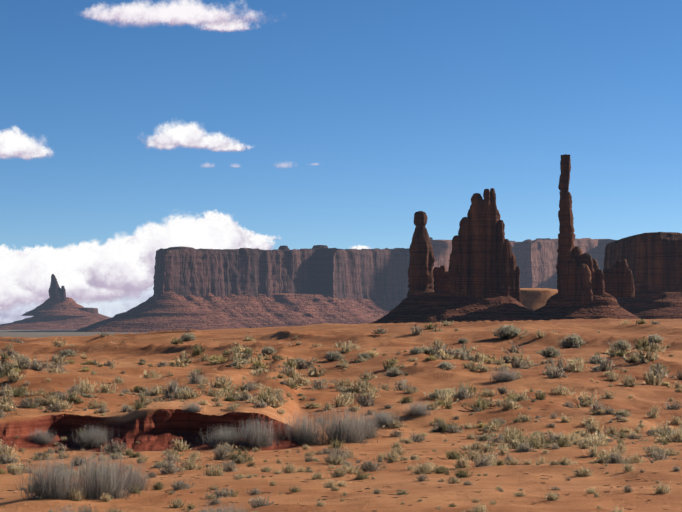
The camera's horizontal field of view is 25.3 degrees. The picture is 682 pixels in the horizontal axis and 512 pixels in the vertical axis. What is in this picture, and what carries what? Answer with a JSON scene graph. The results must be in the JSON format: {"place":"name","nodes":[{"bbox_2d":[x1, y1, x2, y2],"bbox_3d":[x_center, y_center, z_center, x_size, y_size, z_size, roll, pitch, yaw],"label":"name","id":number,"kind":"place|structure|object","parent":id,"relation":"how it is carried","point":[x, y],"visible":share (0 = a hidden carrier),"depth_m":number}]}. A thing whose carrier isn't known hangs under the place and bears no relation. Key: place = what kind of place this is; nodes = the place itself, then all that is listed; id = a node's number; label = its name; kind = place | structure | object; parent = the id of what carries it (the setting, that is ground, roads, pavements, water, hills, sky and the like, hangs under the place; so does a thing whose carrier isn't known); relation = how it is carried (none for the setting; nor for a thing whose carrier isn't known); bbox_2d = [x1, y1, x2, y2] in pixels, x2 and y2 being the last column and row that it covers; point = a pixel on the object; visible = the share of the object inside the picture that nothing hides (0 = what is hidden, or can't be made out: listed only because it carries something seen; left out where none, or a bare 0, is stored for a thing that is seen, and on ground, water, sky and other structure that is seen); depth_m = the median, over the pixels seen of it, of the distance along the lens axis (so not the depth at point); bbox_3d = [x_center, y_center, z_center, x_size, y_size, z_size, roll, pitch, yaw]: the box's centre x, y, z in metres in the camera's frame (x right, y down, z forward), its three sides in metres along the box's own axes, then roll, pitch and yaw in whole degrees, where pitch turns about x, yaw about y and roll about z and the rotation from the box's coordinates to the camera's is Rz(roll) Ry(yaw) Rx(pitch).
{"place":"outdoors","nodes":[
{"label":"outdoors","id":0,"kind":"place"},
{"bbox_2d":[0,127,21,135],"bbox_3d":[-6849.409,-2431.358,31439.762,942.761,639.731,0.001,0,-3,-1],"label":"cloud","id":1,"kind":"structure","parent":0,"point":[15,131],"depth_m":31446.43},
{"bbox_2d":[0,316,24,323],"bbox_3d":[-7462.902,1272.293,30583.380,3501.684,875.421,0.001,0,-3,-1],"label":"cloud","id":2,"kind":"structure","parent":0,"point":[4,320],"depth_m":30594.44},
{"bbox_2d":[0,303,28,319],"bbox_3d":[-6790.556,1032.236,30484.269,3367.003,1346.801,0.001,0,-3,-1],"label":"cloud","id":3,"kind":"structure","parent":0,"point":[2,315],"depth_m":30479.75},
{"bbox_2d":[0,302,32,312],"bbox_3d":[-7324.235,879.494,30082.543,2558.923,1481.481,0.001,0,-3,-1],"label":"cloud","id":4,"kind":"structure","parent":0,"point":[1,308],"depth_m":30086.01},
{"bbox_2d":[0,244,36,256],"bbox_3d":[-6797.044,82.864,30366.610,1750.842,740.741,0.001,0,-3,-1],"label":"cloud","id":5,"kind":"structure","parent":0,"point":[2,249],"depth_m":30377.52},
{"bbox_2d":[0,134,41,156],"bbox_3d":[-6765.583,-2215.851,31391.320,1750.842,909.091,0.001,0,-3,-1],"label":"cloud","id":6,"kind":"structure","parent":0,"point":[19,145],"depth_m":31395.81},
{"bbox_2d":[18,245,41,252],"bbox_3d":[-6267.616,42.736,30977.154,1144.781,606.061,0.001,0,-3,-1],"label":"cloud","id":7,"kind":"structure","parent":0,"point":[28,249],"depth_m":30984.63},
{"bbox_2d":[15,145,52,159],"bbox_3d":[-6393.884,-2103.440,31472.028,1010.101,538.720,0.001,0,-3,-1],"label":"cloud","id":8,"kind":"structure","parent":0,"point":[45,151],"depth_m":31474.88},
{"bbox_2d":[0,248,78,311],"bbox_3d":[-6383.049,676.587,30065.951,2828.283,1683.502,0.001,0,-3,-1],"label":"cloud","id":9,"kind":"structure","parent":0,"point":[12,291],"depth_m":30067.81},
{"bbox_2d":[6,243,99,258],"bbox_3d":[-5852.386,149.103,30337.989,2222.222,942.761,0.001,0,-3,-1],"label":"cloud","id":10,"kind":"structure","parent":0,"point":[49,250],"depth_m":30347.66},
{"bbox_2d":[0,289,149,319],"bbox_3d":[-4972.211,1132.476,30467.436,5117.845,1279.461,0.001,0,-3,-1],"label":"cloud","id":11,"kind":"structure","parent":0,"point":[109,309],"depth_m":30474.81},
{"bbox_2d":[16,239,152,303],"bbox_3d":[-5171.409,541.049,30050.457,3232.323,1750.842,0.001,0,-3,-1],"label":"cloud","id":12,"kind":"structure","parent":0,"point":[66,267],"depth_m":30051.98},
{"bbox_2d":[70,235,122,253],"bbox_3d":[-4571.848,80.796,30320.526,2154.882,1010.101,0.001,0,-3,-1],"label":"cloud","id":13,"kind":"structure","parent":0,"point":[94,244],"depth_m":30327.64},
{"bbox_2d":[104,236,132,243],"bbox_3d":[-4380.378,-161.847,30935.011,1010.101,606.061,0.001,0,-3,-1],"label":"cloud","id":14,"kind":"structure","parent":0,"point":[129,237],"depth_m":30942.72},
{"bbox_2d":[84,229,163,294],"bbox_3d":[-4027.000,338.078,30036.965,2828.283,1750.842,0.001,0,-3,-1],"label":"cloud","id":15,"kind":"structure","parent":0,"point":[122,266],"depth_m":30036.84},
{"bbox_2d":[108,286,153,310],"bbox_3d":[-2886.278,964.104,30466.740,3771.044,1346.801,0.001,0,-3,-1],"label":"cloud","id":16,"kind":"structure","parent":0,"point":[151,291],"depth_m":30454.98},
{"bbox_2d":[84,3,188,24],"bbox_3d":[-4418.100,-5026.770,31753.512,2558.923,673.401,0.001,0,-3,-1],"label":"cloud","id":17,"kind":"structure","parent":0,"point":[92,11],"depth_m":31749.91},
{"bbox_2d":[124,285,153,298],"bbox_3d":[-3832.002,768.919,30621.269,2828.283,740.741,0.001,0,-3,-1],"label":"cloud","id":18,"kind":"structure","parent":0,"point":[145,293],"depth_m":30619.60},
{"bbox_2d":[147,138,176,149],"bbox_3d":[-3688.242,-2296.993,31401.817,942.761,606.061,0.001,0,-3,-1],"label":"cloud","id":19,"kind":"structure","parent":0,"point":[151,143],"depth_m":31400.21},
{"bbox_2d":[120,216,216,241],"bbox_3d":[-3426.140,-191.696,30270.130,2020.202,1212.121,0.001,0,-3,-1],"label":"cloud","id":20,"kind":"structure","parent":0,"point":[153,229],"depth_m":30276.62},
{"bbox_2d":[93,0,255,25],"bbox_3d":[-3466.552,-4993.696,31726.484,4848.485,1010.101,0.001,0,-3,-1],"label":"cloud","id":21,"kind":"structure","parent":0,"point":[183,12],"depth_m":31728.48},
{"bbox_2d":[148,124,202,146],"bbox_3d":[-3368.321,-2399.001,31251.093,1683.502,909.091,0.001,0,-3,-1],"label":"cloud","id":22,"kind":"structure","parent":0,"point":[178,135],"depth_m":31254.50},
{"bbox_2d":[161,214,207,224],"bbox_3d":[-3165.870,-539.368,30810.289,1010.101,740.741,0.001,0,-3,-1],"label":"cloud","id":23,"kind":"structure","parent":0,"point":[178,217],"depth_m":30819.01},
{"bbox_2d":[173,123,200,145],"bbox_3d":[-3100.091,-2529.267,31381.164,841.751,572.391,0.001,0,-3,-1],"label":"cloud","id":24,"kind":"structure","parent":0,"point":[192,126],"depth_m":31387.59},
{"bbox_2d":[141,217,238,273],"bbox_3d":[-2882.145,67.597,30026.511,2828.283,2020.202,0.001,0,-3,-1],"label":"cloud","id":25,"kind":"structure","parent":0,"point":[193,233],"depth_m":30046.48},
{"bbox_2d":[162,128,234,150],"bbox_3d":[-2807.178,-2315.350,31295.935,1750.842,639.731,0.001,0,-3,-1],"label":"cloud","id":26,"kind":"structure","parent":0,"point":[215,140],"depth_m":31300.35},
{"bbox_2d":[172,211,250,247],"bbox_3d":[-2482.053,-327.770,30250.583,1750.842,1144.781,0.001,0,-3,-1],"label":"cloud","id":27,"kind":"structure","parent":0,"point":[221,224],"depth_m":30263.66},
{"bbox_2d":[201,209,240,225],"bbox_3d":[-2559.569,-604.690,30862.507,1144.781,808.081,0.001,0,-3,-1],"label":"cloud","id":28,"kind":"structure","parent":0,"point":[209,215],"depth_m":30871.82},
{"bbox_2d":[201,19,248,31],"bbox_3d":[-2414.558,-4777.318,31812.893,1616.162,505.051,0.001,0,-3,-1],"label":"cloud","id":29,"kind":"structure","parent":0,"point":[230,27],"depth_m":31813.80},
{"bbox_2d":[210,142,249,151],"bbox_3d":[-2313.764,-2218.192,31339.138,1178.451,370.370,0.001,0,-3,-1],"label":"cloud","id":30,"kind":"structure","parent":0,"point":[233,147],"depth_m":31341.19},
{"bbox_2d":[240,227,253,238],"bbox_3d":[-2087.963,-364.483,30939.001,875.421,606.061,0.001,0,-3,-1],"label":"cloud","id":31,"kind":"structure","parent":0,"point":[246,231],"depth_m":30947.22},
{"bbox_2d":[239,233,274,249],"bbox_3d":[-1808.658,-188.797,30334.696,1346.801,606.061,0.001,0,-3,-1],"label":"cloud","id":32,"kind":"structure","parent":0,"point":[258,241],"depth_m":30340.82},
{"bbox_2d":[0,318,681,511],"bbox_3d":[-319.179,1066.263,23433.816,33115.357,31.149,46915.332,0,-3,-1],"label":"ground","id":33,"kind":"structure","parent":0,"point":[152,427],"depth_m":85.71},
{"bbox_2d":[0,313,110,329],"bbox_3d":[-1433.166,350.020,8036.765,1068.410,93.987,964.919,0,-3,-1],"label":"talus slope","id":34,"kind":"structure","parent":33,"relation":"on","point":[54,323],"depth_m":7789.85},
{"bbox_2d":[21,297,92,315],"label":"talus slope","id":35,"kind":"structure","parent":34,"relation":"on","point":[67,307],"depth_m":7917.72},
{"bbox_2d":[48,274,66,299],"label":"rock spire","id":36,"kind":"structure","parent":35,"relation":"on","point":[56,291],"depth_m":7959.78},
{"bbox_2d":[78,308,97,313],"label":"rock ledge","id":37,"kind":"object","parent":35,"relation":"on","point":[92,310],"visible":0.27,"depth_m":7978.66},
{"bbox_2d":[74,291,401,331],"bbox_3d":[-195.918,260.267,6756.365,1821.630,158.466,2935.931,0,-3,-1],"label":"talus slope","id":38,"kind":"structure","parent":33,"relation":"on","point":[168,310],"depth_m":5707.77},
{"bbox_2d":[153,248,409,300],"bbox_3d":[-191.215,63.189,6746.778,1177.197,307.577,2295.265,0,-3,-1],"label":"mesa cliff","id":39,"kind":"structure","parent":38,"relation":"on","point":[368,274],"depth_m":6066.15},
{"bbox_2d":[169,245,327,249],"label":"mesa rock knobs","id":40,"kind":"object","parent":39,"relation":"on","point":[283,247],"visible":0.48,"depth_m":6235.72},
{"bbox_2d":[14,366,520,511],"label":"dry bushes","id":41,"kind":"object","parent":33,"relation":"on","point":[352,432],"visible":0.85,"depth_m":73.69},
{"bbox_2d":[0,396,665,475],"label":"desert shrubs","id":42,"kind":"object","parent":33,"relation":"on","point":[623,413],"visible":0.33,"depth_m":80.50},
{"bbox_2d":[9,323,662,376],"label":"shrubs","id":43,"kind":"object","parent":33,"relation":"on","point":[506,331],"visible":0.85,"depth_m":187.63},
{"bbox_2d":[0,355,681,464],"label":"desert shrubs","id":44,"kind":"object","parent":33,"relation":"on","point":[512,438],"visible":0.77,"depth_m":92.15},
{"bbox_2d":[0,318,681,379],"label":"desert shrubs","id":45,"kind":"object","parent":33,"relation":"on","point":[517,361],"visible":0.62,"depth_m":152.26},
{"bbox_2d":[0,385,681,511],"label":"twig debris","id":46,"kind":"object","parent":33,"relation":"on","point":[353,458],"visible":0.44,"depth_m":44.54},
{"bbox_2d":[0,430,681,511],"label":"grass tufts","id":47,"kind":"object","parent":33,"relation":"on","point":[335,457],"visible":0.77,"depth_m":44.70},
{"bbox_2d":[5,345,681,423],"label":"desert shrubs","id":48,"kind":"object","parent":33,"relation":"on","point":[215,360],"visible":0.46,"depth_m":143.32},
{"bbox_2d":[371,292,543,322],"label":"talus rock","id":49,"kind":"object","parent":33,"relation":"on","point":[424,307],"visible":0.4,"depth_m":1272.47},
{"bbox_2d":[407,211,449,296],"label":"rock spire","id":50,"kind":"object","parent":49,"relation":"on","point":[424,275],"visible":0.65,"depth_m":1326.39},
{"bbox_2d":[448,188,521,302],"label":"rock butte","id":51,"kind":"object","parent":49,"relation":"on","point":[482,261],"visible":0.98,"depth_m":1290.84},
{"bbox_2d":[520,288,557,310],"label":"sand ramp","id":52,"kind":"structure","parent":33,"relation":"on","point":[533,299],"depth_m":1428.56},
{"bbox_2d":[534,292,639,319],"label":"talus slope","id":53,"kind":"structure","parent":33,"relation":"on","point":[604,305],"depth_m":1286.31},
{"bbox_2d":[556,154,604,303],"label":"rock spire","id":54,"kind":"structure","parent":53,"relation":"on","point":[580,277],"depth_m":1299.74},
{"bbox_2d":[603,259,634,296],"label":"hoodoo rock","id":55,"kind":"object","parent":53,"relation":"on","point":[618,279],"visible":0.9,"depth_m":1421.11},
{"bbox_2d":[614,289,681,318],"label":"talus slope","id":56,"kind":"structure","parent":33,"relation":"on","point":[653,304],"depth_m":1614.67},
{"bbox_2d":[603,232,681,291],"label":"butte","id":57,"kind":"object","parent":56,"relation":"on","point":[653,260],"visible":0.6,"depth_m":1645.21},
{"bbox_2d":[0,0,681,299],"label":"sky","id":58,"kind":"structure","parent":0,"point":[356,118]},
{"bbox_2d":[350,245,370,249],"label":"cloud","id":59,"kind":"structure","parent":0,"point":[360,247],"depth_m":31849.69},
{"bbox_2d":[430,237,615,288],"bbox_3d":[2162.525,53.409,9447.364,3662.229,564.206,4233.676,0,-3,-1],"label":"distant mesa","id":60,"kind":"structure","parent":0,"point":[536,260],"depth_m":7795.44}
]}

